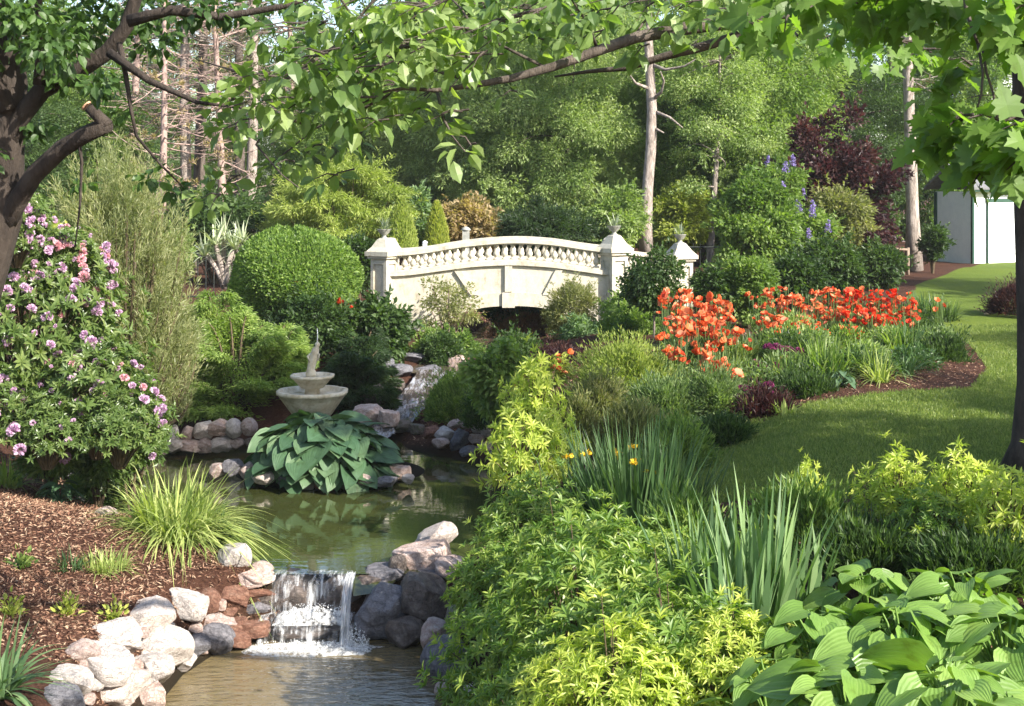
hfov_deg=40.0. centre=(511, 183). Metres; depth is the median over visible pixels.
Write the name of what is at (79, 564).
grass tuft
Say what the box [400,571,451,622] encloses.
rock
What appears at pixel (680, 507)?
cushion plant
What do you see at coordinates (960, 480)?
pieris
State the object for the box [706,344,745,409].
poppy clump
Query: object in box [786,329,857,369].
perennial plant
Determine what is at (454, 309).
pale shrub
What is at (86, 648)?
rock
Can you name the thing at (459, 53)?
overhanging tree
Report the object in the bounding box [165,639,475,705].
pool water
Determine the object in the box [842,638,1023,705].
hosta
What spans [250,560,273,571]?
rock
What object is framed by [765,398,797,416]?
grass tuft
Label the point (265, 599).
rock
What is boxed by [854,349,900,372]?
perennial plant
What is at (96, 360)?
rhododendron
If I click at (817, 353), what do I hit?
perennial plant
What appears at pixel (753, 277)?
garden shrub
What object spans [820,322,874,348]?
perennial plant
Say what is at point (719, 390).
cushion plant
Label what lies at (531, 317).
cushion plant
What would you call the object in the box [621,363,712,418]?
cushion plant
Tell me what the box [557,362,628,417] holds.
cushion plant
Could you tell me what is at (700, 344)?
perennial plant
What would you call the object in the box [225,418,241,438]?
rock
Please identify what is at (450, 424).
rock
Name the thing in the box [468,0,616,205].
tree
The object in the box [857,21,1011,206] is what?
tree
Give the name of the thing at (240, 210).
dark shrub
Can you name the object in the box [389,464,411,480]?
rock
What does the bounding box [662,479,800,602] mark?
iris
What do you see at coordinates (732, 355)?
perennial plant
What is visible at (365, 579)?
rock
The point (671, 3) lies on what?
tree
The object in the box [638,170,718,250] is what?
yellow shrub
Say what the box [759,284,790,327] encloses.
poppy clump
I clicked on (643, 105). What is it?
tree
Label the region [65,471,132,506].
groundcover plant
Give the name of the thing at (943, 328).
perennial plant
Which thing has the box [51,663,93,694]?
rock
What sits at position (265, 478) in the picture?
rock
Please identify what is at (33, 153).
tree
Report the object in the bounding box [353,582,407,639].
rock
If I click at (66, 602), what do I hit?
seedling
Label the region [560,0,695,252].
pale tree
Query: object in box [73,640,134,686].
rock
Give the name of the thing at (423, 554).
rock
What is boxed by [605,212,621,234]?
planted urn
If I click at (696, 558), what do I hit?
iris
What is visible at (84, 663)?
rock
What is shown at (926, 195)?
hedge shrub
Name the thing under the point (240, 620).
rock
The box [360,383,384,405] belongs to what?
rock
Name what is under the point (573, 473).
iris
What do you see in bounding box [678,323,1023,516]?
lawn grass
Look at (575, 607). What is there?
azalea
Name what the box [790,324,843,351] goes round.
perennial plant
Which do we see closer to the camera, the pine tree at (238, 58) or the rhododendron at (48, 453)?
the rhododendron at (48, 453)
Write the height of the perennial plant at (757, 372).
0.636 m
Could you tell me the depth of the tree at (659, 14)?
67.85 m
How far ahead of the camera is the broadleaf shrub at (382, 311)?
25.41 m
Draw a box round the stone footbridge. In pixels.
[364,235,697,331]
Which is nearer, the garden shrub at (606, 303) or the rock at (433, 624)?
the rock at (433, 624)
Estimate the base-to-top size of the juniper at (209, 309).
1.272 m
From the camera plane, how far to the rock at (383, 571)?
14.39 m
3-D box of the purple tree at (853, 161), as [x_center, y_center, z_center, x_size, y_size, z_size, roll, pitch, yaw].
[8.655,0.259,38.111,4.567,5.564,3.888,0,0,0]
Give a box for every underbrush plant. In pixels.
[9,437,86,498]
[68,447,145,506]
[104,421,171,514]
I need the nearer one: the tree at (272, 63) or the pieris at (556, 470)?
the pieris at (556, 470)
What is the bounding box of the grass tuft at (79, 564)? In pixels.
[49,545,93,572]
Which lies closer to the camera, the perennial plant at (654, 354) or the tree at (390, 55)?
the perennial plant at (654, 354)
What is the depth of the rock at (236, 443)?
20.64 m
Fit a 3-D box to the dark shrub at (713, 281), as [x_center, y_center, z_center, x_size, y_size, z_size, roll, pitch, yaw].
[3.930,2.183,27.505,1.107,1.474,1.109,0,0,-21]
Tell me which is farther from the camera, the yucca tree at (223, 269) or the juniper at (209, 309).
the yucca tree at (223, 269)
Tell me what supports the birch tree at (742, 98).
on the ground at (962, 284)
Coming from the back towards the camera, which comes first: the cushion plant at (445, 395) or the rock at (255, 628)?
the cushion plant at (445, 395)
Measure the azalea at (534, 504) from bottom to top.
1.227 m
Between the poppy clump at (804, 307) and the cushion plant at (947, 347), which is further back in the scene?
the poppy clump at (804, 307)
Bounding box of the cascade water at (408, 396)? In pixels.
[371,369,459,437]
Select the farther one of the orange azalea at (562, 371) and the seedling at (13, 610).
the orange azalea at (562, 371)
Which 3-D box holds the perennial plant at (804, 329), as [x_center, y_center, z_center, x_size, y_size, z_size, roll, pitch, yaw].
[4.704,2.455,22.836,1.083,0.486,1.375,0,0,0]
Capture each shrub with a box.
[25,214,75,485]
[154,165,268,283]
[163,218,201,292]
[226,184,287,220]
[257,306,331,368]
[267,275,355,361]
[335,222,376,299]
[336,283,424,363]
[393,179,433,246]
[407,316,486,354]
[409,326,465,365]
[413,274,486,340]
[440,190,508,256]
[450,335,534,462]
[476,306,551,328]
[482,313,548,357]
[529,334,594,370]
[549,310,599,340]
[579,167,655,258]
[592,275,678,321]
[594,298,661,339]
[606,236,697,336]
[632,194,668,247]
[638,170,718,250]
[687,258,735,319]
[698,220,720,255]
[699,160,808,275]
[705,244,792,327]
[769,237,842,313]
[785,227,882,305]
[804,173,883,250]
[857,233,918,289]
[880,177,969,241]
[915,221,956,272]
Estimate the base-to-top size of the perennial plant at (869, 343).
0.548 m
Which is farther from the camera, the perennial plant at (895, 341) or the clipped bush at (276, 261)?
the clipped bush at (276, 261)
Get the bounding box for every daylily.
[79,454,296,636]
[180,500,257,548]
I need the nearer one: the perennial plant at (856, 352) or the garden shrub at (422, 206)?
the perennial plant at (856, 352)
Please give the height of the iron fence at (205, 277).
1.158 m
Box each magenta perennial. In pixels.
[737,380,773,392]
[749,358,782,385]
[762,342,803,358]
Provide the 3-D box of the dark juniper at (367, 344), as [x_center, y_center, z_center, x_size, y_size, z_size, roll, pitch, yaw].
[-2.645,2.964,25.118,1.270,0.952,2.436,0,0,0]
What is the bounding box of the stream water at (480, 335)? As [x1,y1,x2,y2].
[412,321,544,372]
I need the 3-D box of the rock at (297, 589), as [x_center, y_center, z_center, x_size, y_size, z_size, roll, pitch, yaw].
[-2.199,4.250,14.395,0.553,0.429,0.470,28,10,9]
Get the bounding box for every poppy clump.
[334,291,352,313]
[648,287,691,348]
[655,328,690,381]
[657,291,715,345]
[661,308,706,363]
[683,316,731,374]
[691,345,720,416]
[695,294,744,339]
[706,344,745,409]
[711,326,752,371]
[744,291,773,331]
[745,310,787,342]
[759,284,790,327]
[771,322,799,343]
[775,291,803,330]
[791,313,821,340]
[793,293,830,326]
[809,285,844,325]
[815,305,850,333]
[829,282,863,325]
[836,305,876,329]
[850,284,883,325]
[858,309,893,339]
[863,286,901,316]
[884,291,921,323]
[884,312,911,331]
[901,297,920,323]
[929,293,946,329]
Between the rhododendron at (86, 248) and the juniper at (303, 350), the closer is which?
the rhododendron at (86, 248)
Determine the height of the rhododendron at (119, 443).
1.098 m
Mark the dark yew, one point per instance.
(556, 222)
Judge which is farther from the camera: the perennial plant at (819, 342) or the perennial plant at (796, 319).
the perennial plant at (796, 319)
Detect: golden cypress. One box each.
[248,190,320,233]
[250,141,429,246]
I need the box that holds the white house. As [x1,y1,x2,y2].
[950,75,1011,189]
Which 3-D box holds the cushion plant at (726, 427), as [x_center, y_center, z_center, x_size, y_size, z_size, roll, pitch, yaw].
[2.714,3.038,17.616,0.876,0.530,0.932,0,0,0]
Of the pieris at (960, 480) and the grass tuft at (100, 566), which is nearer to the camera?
the pieris at (960, 480)
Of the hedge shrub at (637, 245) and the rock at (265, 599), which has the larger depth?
the hedge shrub at (637, 245)
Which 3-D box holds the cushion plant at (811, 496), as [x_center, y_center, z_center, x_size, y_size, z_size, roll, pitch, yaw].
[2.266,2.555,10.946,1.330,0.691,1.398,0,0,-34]
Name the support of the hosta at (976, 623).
on the ground at (962, 284)
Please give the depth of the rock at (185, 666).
13.03 m
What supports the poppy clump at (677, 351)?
on the ground at (962, 284)
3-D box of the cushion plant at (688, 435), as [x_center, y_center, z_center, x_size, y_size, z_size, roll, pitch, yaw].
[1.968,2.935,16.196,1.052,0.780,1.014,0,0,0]
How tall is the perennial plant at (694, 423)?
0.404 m
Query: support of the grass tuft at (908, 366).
on the ground at (962, 284)
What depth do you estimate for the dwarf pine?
27.61 m
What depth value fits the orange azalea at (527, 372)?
18.97 m
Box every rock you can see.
[44,682,84,705]
[49,674,62,682]
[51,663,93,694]
[65,638,101,660]
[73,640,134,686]
[79,660,88,666]
[84,692,95,705]
[92,616,142,652]
[92,678,103,691]
[95,506,117,516]
[101,666,152,705]
[130,595,175,631]
[134,659,143,668]
[135,652,174,683]
[139,681,165,705]
[140,624,194,665]
[141,626,149,638]
[167,439,182,452]
[168,424,179,438]
[169,587,209,621]
[175,653,196,671]
[179,439,201,451]
[181,425,193,439]
[188,622,202,632]
[192,420,212,439]
[192,632,210,656]
[197,437,211,452]
[200,587,221,612]
[202,622,235,654]
[204,612,236,626]
[205,613,214,618]
[208,418,226,435]
[209,463,223,477]
[211,435,231,452]
[217,543,251,566]
[218,599,226,610]
[221,585,249,607]
[222,458,243,476]
[222,607,239,616]
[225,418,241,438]
[230,438,243,449]
[231,616,247,630]
[232,630,251,647]
[238,566,275,588]
[239,462,252,479]
[240,417,257,435]
[242,619,270,638]
[244,438,251,446]
[246,602,270,613]
[249,588,276,598]
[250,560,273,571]
[251,471,274,484]
[257,589,274,605]
[271,621,349,640]
[272,568,319,610]
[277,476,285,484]
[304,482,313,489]
[314,574,361,620]
[349,567,381,585]
[353,404,382,425]
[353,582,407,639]
[357,474,370,485]
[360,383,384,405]
[365,562,405,582]
[377,409,399,428]
[377,476,397,487]
[383,358,394,364]
[383,378,404,391]
[385,615,423,648]
[386,363,412,376]
[388,552,406,570]
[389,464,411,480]
[392,539,451,569]
[394,417,411,432]
[400,352,423,362]
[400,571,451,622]
[402,473,414,483]
[409,423,424,434]
[415,521,457,542]
[416,364,441,369]
[418,569,444,579]
[420,616,449,647]
[420,634,471,678]
[422,425,439,439]
[431,437,449,448]
[434,426,454,439]
[434,678,455,696]
[435,554,463,578]
[445,604,473,635]
[447,355,466,366]
[447,419,460,428]
[449,428,468,450]
[459,445,476,456]
[468,433,484,443]
[471,423,485,432]
[477,441,492,451]
[481,427,490,437]
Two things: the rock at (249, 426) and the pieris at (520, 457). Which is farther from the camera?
the rock at (249, 426)
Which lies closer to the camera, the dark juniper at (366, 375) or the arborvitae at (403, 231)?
the dark juniper at (366, 375)
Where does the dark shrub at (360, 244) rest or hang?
on the ground at (962, 284)
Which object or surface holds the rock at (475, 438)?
on the ground at (962, 284)
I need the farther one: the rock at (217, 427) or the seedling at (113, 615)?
the rock at (217, 427)
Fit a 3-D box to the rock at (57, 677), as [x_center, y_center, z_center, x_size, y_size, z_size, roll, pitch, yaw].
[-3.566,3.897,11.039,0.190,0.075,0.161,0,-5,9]
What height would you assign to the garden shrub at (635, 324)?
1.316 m
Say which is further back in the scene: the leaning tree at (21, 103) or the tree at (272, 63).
the tree at (272, 63)
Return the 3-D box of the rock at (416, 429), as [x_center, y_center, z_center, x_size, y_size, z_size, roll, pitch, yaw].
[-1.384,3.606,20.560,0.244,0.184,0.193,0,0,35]
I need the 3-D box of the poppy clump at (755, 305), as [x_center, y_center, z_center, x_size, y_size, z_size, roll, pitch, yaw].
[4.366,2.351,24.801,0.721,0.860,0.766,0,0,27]
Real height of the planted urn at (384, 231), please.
0.470 m
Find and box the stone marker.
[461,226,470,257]
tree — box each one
[0,0,338,299]
[12,0,143,144]
[21,0,237,269]
[25,60,103,223]
[26,70,167,225]
[72,59,191,232]
[74,0,309,199]
[76,0,262,280]
[89,0,229,223]
[102,0,321,259]
[130,0,333,273]
[141,0,282,264]
[141,88,225,210]
[145,0,360,202]
[167,1,276,181]
[178,0,859,224]
[188,212,256,288]
[194,102,271,201]
[209,0,396,194]
[244,2,354,172]
[245,65,346,204]
[275,51,418,220]
[329,0,473,71]
[332,0,434,149]
[338,29,472,200]
[353,29,495,257]
[392,1,608,255]
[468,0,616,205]
[481,24,645,259]
[482,0,685,250]
[483,1,692,50]
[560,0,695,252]
[588,1,669,49]
[598,0,674,246]
[619,1,796,263]
[621,0,864,266]
[653,0,735,35]
[655,0,794,272]
[715,0,1023,211]
[757,88,922,284]
[780,19,878,149]
[793,22,978,271]
[795,45,939,230]
[825,3,975,217]
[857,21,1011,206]
[924,1,1023,469]
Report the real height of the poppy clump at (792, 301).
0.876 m
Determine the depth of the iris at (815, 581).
9.07 m
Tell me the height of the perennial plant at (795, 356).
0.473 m
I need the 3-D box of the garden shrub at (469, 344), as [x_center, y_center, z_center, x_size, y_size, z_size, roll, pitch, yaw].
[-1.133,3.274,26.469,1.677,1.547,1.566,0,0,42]
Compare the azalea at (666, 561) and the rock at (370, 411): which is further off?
the rock at (370, 411)
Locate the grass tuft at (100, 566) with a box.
[72,545,144,584]
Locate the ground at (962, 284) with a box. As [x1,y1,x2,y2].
[0,194,1023,705]
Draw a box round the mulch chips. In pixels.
[0,309,1023,705]
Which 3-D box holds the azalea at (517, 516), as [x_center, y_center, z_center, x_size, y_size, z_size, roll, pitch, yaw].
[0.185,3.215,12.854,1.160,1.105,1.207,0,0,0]
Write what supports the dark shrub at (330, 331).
on the ground at (962, 284)
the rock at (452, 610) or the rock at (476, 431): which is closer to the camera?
the rock at (452, 610)
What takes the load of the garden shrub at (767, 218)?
on the ground at (962, 284)
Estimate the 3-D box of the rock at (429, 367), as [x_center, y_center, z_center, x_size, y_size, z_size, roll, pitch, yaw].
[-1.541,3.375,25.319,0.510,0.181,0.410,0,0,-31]
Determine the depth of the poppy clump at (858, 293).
25.86 m
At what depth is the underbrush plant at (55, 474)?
16.22 m
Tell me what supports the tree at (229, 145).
on the ground at (962, 284)
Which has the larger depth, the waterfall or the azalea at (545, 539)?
the waterfall
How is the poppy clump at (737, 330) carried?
on the ground at (962, 284)
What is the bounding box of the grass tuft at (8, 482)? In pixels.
[0,455,43,491]
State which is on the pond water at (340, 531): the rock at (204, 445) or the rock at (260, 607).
the rock at (204, 445)
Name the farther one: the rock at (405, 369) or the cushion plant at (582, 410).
the rock at (405, 369)
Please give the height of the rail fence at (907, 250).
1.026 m
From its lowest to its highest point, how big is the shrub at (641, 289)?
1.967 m
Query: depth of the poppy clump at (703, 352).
19.38 m
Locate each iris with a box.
[524,412,664,512]
[525,406,734,529]
[590,419,740,517]
[634,501,751,606]
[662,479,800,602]
[679,462,847,631]
[679,523,789,637]
[771,517,847,628]
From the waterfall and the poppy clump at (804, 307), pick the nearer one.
the waterfall
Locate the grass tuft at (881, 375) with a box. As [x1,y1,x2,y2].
[847,347,912,386]
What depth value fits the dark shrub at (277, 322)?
24.84 m
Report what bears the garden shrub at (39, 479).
on the ground at (962, 284)
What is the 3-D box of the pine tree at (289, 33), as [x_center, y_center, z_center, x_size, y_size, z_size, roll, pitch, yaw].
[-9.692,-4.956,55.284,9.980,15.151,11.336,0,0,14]
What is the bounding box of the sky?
[13,0,986,185]
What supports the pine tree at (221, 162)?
on the ground at (962, 284)
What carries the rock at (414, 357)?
on the ground at (962, 284)
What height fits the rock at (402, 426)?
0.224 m
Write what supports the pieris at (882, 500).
on the ground at (962, 284)
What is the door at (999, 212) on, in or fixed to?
in the garden shed
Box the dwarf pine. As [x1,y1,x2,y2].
[538,269,601,339]
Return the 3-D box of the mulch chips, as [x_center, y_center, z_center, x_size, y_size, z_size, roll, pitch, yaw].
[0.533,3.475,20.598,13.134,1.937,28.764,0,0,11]
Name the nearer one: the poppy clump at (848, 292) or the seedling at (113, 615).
the seedling at (113, 615)
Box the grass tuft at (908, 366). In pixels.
[883,342,941,379]
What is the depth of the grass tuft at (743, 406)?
18.62 m
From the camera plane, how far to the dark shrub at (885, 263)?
35.67 m
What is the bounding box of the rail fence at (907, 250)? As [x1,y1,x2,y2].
[897,248,909,274]
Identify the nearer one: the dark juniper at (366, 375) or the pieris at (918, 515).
the pieris at (918, 515)
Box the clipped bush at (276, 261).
[224,223,364,322]
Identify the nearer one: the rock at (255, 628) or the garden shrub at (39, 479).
the rock at (255, 628)
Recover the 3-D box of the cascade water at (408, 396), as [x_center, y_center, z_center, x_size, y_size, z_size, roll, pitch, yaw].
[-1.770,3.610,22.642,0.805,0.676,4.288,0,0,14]
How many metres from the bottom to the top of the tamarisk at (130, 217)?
4.711 m
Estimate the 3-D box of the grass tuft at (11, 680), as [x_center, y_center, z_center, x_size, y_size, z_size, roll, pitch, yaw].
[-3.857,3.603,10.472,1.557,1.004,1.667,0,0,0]
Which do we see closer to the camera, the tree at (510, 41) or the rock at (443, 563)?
the rock at (443, 563)
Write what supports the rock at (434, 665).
on the ground at (962, 284)
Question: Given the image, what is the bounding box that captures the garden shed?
[923,164,1014,263]
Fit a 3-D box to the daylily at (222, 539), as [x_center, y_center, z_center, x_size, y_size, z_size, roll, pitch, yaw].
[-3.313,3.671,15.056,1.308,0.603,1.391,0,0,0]
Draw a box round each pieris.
[468,392,565,500]
[496,333,568,450]
[532,388,591,487]
[784,446,825,489]
[845,430,936,527]
[883,476,970,542]
[914,434,1004,530]
[960,439,1023,544]
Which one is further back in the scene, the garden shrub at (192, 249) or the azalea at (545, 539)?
the garden shrub at (192, 249)
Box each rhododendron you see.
[0,245,156,397]
[0,350,56,447]
[0,380,110,469]
[6,216,135,317]
[10,183,59,267]
[23,325,165,464]
[70,371,185,469]
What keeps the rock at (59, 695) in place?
on the ground at (962, 284)
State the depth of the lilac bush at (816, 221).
34.69 m
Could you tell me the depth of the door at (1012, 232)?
46.62 m
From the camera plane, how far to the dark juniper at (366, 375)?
22.64 m
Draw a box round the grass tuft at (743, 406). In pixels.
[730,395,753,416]
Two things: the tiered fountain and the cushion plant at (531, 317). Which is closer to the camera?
the tiered fountain
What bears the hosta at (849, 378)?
on the ground at (962, 284)
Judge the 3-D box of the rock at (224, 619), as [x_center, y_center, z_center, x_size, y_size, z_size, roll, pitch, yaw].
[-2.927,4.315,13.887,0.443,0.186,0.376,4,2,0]
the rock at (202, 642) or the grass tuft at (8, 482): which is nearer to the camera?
the rock at (202, 642)
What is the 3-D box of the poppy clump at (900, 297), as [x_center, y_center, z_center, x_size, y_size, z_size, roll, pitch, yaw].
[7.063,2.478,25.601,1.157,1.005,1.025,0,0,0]
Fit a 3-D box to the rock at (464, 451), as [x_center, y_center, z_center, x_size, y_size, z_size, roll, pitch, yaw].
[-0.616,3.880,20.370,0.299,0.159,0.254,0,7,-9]
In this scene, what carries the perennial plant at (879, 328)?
on the ground at (962, 284)
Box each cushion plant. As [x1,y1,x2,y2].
[410,354,470,423]
[454,382,502,430]
[478,306,551,338]
[556,382,606,456]
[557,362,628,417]
[558,322,691,398]
[596,392,672,449]
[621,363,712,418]
[635,475,739,558]
[637,403,728,470]
[679,357,750,415]
[698,407,761,446]
[718,466,877,562]
[725,376,805,421]
[756,357,861,399]
[790,502,920,588]
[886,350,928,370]
[897,513,1023,598]
[912,313,982,364]
[973,272,1016,316]
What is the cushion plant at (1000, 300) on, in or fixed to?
on the ground at (962, 284)
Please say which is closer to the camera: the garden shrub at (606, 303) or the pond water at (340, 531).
the pond water at (340, 531)
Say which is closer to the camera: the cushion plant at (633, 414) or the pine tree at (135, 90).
the cushion plant at (633, 414)
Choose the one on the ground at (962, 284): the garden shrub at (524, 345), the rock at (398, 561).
the garden shrub at (524, 345)
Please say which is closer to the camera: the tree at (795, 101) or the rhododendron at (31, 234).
the rhododendron at (31, 234)
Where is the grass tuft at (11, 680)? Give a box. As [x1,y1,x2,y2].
[0,604,77,705]
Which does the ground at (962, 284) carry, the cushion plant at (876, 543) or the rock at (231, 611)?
the cushion plant at (876, 543)
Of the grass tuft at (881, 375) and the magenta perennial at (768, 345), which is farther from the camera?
the magenta perennial at (768, 345)
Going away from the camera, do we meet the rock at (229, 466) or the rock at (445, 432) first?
the rock at (229, 466)
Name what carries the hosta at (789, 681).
on the ground at (962, 284)
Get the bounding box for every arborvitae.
[386,195,418,263]
[422,199,450,255]
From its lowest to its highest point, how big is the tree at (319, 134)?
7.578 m
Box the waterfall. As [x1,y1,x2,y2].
[241,571,394,656]
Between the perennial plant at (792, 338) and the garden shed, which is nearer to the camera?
the perennial plant at (792, 338)
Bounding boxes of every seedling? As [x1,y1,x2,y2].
[0,585,29,618]
[4,544,39,569]
[50,590,85,616]
[96,593,128,620]
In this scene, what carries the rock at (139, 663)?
on the ground at (962, 284)
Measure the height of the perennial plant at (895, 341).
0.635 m
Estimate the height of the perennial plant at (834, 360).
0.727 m
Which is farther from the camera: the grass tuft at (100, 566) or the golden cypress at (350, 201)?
the golden cypress at (350, 201)
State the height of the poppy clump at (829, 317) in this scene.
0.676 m
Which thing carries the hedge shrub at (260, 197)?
on the ground at (962, 284)
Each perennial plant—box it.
[653,342,693,374]
[654,340,704,373]
[682,337,730,367]
[686,344,752,379]
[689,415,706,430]
[711,341,762,360]
[721,331,767,364]
[730,356,776,393]
[735,325,780,353]
[753,349,806,375]
[755,320,808,357]
[760,328,815,359]
[763,341,819,379]
[770,308,817,331]
[784,322,829,339]
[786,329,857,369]
[787,346,830,373]
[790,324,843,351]
[794,333,866,380]
[797,336,842,351]
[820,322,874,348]
[832,326,909,379]
[838,343,887,374]
[846,338,896,370]
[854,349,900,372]
[863,323,907,344]
[864,308,931,347]
[873,323,927,352]
[890,341,945,370]
[897,301,933,321]
[897,317,941,335]
[902,289,949,316]
[916,323,962,340]
[924,293,970,321]
[926,301,970,322]
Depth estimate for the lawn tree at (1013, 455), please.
14.64 m
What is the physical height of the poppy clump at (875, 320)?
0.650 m
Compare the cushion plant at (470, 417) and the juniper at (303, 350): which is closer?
the cushion plant at (470, 417)
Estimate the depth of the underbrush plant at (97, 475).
16.57 m
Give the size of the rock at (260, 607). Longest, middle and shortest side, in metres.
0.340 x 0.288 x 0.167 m
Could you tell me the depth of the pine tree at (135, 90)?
42.77 m
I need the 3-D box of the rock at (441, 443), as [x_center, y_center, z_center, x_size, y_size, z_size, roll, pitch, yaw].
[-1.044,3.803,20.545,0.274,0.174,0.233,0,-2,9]
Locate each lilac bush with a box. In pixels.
[743,154,813,205]
[793,199,847,246]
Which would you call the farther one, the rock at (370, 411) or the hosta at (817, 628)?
the rock at (370, 411)
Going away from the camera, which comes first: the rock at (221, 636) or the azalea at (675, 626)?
the azalea at (675, 626)
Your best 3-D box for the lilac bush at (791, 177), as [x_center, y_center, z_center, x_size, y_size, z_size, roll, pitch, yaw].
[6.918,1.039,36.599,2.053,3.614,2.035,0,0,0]
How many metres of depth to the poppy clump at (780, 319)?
23.12 m
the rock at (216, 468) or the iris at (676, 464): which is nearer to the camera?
the iris at (676, 464)
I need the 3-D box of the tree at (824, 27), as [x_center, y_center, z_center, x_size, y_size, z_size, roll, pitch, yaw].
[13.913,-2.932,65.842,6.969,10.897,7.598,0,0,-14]
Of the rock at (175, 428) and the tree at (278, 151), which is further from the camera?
the tree at (278, 151)
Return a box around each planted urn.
[375,218,390,237]
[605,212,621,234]
[671,223,686,242]
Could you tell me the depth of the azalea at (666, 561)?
9.58 m
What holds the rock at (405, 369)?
on the ground at (962, 284)
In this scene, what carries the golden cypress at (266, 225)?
on the ground at (962, 284)
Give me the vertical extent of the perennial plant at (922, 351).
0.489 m
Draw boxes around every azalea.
[413,567,564,705]
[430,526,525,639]
[446,612,608,705]
[463,453,589,558]
[468,479,563,571]
[471,505,707,702]
[481,485,661,637]
[488,587,727,705]
[503,386,530,421]
[511,360,550,392]
[537,489,707,604]
[544,349,574,389]
[544,538,753,705]
[598,525,719,652]
[656,582,812,705]
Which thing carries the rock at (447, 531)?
on the pond water at (340, 531)
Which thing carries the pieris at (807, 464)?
on the ground at (962, 284)
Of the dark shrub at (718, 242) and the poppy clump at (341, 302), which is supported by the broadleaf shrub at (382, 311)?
the poppy clump at (341, 302)
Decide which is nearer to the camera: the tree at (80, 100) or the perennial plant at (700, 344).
the perennial plant at (700, 344)
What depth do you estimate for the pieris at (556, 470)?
15.48 m
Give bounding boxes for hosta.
[33,480,86,503]
[244,409,404,494]
[693,653,823,705]
[738,599,874,704]
[746,653,892,705]
[801,558,910,655]
[808,598,989,701]
[828,368,856,388]
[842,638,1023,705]
[882,567,1022,649]
[933,597,1023,705]
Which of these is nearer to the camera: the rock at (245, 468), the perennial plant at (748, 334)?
the rock at (245, 468)
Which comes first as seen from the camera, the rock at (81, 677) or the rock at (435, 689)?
the rock at (81, 677)
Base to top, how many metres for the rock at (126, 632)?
0.283 m
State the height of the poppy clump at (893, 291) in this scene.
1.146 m
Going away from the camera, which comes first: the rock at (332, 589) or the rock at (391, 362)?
the rock at (332, 589)
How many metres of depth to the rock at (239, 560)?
14.30 m
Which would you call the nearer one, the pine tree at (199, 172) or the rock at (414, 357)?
the rock at (414, 357)
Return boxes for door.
[989,202,1009,262]
[1010,202,1014,261]
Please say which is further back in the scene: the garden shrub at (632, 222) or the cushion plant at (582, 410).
the garden shrub at (632, 222)
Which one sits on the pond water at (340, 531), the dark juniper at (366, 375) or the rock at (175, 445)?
the rock at (175, 445)
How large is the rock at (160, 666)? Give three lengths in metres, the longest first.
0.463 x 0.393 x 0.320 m
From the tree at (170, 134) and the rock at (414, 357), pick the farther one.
the tree at (170, 134)
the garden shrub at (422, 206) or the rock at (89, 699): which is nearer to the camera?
the rock at (89, 699)
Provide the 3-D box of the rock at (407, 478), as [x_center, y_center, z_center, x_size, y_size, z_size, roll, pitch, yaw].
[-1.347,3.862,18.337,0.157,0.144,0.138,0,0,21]
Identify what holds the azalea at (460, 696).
on the ground at (962, 284)
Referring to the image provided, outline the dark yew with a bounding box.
[489,193,603,258]
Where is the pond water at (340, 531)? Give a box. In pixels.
[75,436,546,573]
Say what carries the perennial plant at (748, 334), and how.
on the ground at (962, 284)
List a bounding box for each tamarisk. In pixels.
[38,121,208,424]
[121,282,215,431]
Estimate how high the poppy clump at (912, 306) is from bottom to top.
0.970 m
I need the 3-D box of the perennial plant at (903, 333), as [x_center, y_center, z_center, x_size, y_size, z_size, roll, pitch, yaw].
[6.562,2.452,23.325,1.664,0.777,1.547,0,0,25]
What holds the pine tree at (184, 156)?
on the ground at (962, 284)
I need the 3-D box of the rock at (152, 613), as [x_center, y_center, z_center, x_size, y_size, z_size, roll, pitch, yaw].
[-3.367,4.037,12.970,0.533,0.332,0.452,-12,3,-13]
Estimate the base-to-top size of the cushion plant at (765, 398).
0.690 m
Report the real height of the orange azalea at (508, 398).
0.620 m
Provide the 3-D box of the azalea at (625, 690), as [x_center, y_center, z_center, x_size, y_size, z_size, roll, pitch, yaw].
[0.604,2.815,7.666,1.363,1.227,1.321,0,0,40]
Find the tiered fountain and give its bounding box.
[276,329,347,418]
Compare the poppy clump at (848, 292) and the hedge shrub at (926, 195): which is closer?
the poppy clump at (848, 292)
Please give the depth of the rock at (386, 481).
18.31 m
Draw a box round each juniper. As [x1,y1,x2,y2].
[173,309,299,426]
[185,287,258,352]
[244,320,320,380]
[319,346,403,414]
[329,323,396,363]
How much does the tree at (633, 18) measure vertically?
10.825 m
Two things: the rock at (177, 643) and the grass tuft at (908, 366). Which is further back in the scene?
the grass tuft at (908, 366)
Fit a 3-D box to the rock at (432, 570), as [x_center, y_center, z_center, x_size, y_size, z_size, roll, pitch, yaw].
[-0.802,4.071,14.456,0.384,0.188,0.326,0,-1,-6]
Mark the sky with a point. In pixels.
(354, 6)
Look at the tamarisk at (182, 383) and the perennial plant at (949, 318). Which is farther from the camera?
the perennial plant at (949, 318)
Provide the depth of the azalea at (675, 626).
8.08 m
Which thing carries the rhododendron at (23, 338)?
on the ground at (962, 284)
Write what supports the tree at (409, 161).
on the ground at (962, 284)
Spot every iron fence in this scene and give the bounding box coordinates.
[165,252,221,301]
[689,243,716,273]
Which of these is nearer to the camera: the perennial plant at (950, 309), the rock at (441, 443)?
the rock at (441, 443)

